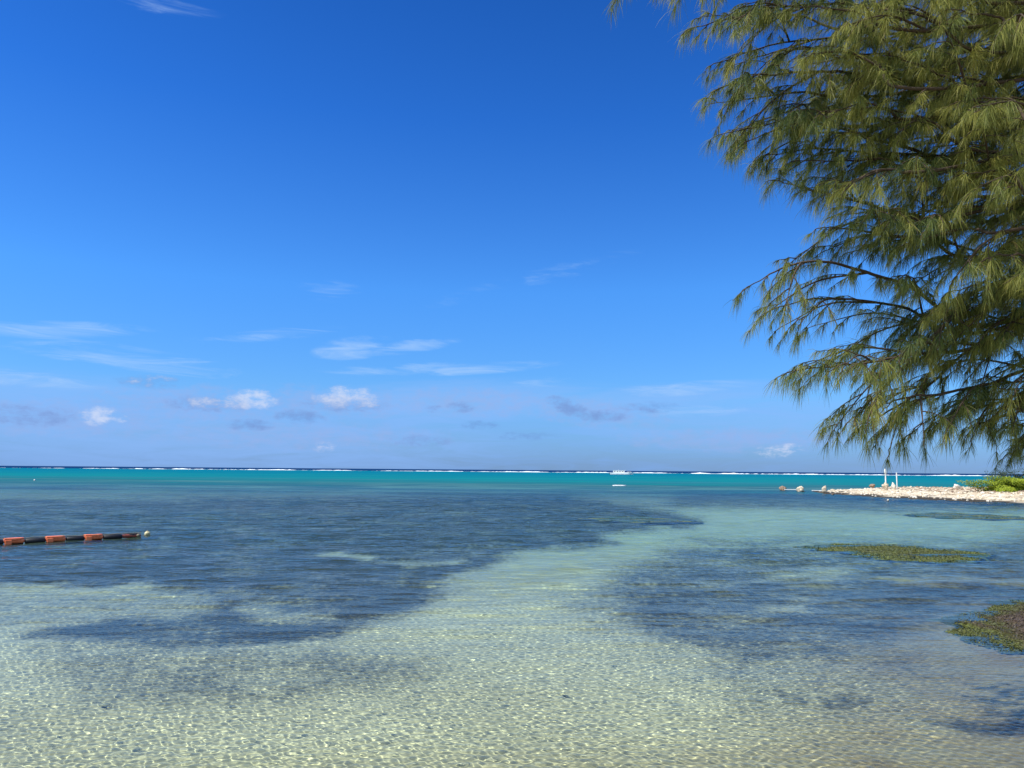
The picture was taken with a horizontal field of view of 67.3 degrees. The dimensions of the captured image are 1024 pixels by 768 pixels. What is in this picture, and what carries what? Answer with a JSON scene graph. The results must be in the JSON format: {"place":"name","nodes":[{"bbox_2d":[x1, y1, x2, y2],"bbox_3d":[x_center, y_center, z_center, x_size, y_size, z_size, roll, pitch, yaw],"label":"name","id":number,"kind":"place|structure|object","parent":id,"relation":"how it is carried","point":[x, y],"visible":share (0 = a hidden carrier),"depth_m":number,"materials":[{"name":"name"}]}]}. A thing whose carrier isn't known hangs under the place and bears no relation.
{"place":"outdoors","nodes":[
{"label":"outdoors","id":0,"kind":"place"},
{"bbox_2d":[0,466,1023,767],"bbox_3d":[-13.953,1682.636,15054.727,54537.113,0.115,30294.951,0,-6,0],"label":"water","id":1,"kind":"structure","parent":0,"point":[352,618],"depth_m":10.19,"materials":[{"name":"blue liquid"}]},
{"bbox_2d":[0,532,140,544],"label":"floating boom","id":2,"kind":"object","parent":1,"relation":"on","point":[17,540],"visible":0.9,"depth_m":20.68,"materials":[{"name":"plastic"}]},
{"bbox_2d":[99,468,986,475],"bbox_3d":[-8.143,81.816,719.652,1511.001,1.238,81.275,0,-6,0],"label":"surf","id":3,"kind":"structure","parent":1,"relation":"on","point":[593,472],"depth_m":726.05,"materials":[{"name":"liquid"}]},
{"bbox_2d":[610,470,632,474],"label":"motor boat","id":4,"kind":"object","parent":1,"relation":"on","point":[621,472],"visible":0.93,"depth_m":412.56,"materials":[{"name":"white plastic"}]},
{"bbox_2d":[588,516,693,522],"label":"seaweed shoal","id":5,"kind":"structure","parent":1,"relation":"in","point":[638,519],"depth_m":31.54,"materials":[{"name":"green plant"}]},
{"bbox_2d":[796,486,804,491],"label":"rock","id":6,"kind":"object","parent":1,"relation":"in","point":[800,489],"visible":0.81,"depth_m":79.12,"materials":[{"name":"beige stone"}]},
{"bbox_2d":[795,543,998,561],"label":"seaweed bank","id":7,"kind":"structure","parent":1,"relation":"in","point":[893,550],"depth_m":19.30,"materials":[{"name":"green plant"}]},
{"bbox_2d":[812,487,1023,502],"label":"sand spit","id":8,"kind":"structure","parent":1,"relation":"in","point":[934,496],"depth_m":61.54,"materials":[{"name":"beige sand"}]},
{"bbox_2d":[882,482,887,489],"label":"rock","id":9,"kind":"object","parent":8,"relation":"on","point":[885,486],"visible":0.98,"depth_m":72.27,"materials":[{"name":"beige stone"}]},
{"bbox_2d":[879,486,1023,493],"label":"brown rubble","id":10,"kind":"object","parent":8,"relation":"on","point":[971,488],"visible":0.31,"depth_m":66.86,"materials":[{"name":"brown stone"}]},
{"bbox_2d":[957,475,1023,491],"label":"spreading bush","id":11,"kind":"object","parent":8,"relation":"on","point":[1013,484],"visible":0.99,"depth_m":62.31,"materials":[{"name":"green plant"}]},
{"bbox_2d":[984,467,1023,483],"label":"dark bush","id":12,"kind":"object","parent":8,"relation":"on","point":[1011,473],"visible":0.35,"depth_m":75.64,"materials":[{"name":"green plant"}]},
{"bbox_2d":[909,512,1023,518],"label":"seaweed shoal","id":13,"kind":"structure","parent":1,"relation":"in","point":[969,515],"depth_m":36.02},
{"bbox_2d":[942,600,1023,652],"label":"seaweed mound","id":14,"kind":"object","parent":1,"relation":"in","point":[1006,622],"visible":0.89,"depth_m":10.03,"materials":[{"name":"green plant"}]},
{"bbox_2d":[0,0,1023,473],"label":"sky","id":15,"kind":"structure","parent":0,"point":[345,234],"materials":[{"name":"blue"}]},
{"bbox_2d":[819,486,1023,501],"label":"coral rubble","id":16,"kind":"object","parent":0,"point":[943,489],"visible":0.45,"depth_m":64.53,"materials":[{"name":"beige stone"}]},
{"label":"ground","id":17,"kind":"structure","parent":0,"visible":0},
{"bbox_2d":[602,0,1023,477],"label":"casuarina tree","id":18,"kind":"object","parent":17,"relation":"on","point":[998,64],"visible":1,"depth_m":6.25,"materials":[{"name":"green plant"}]}
]}

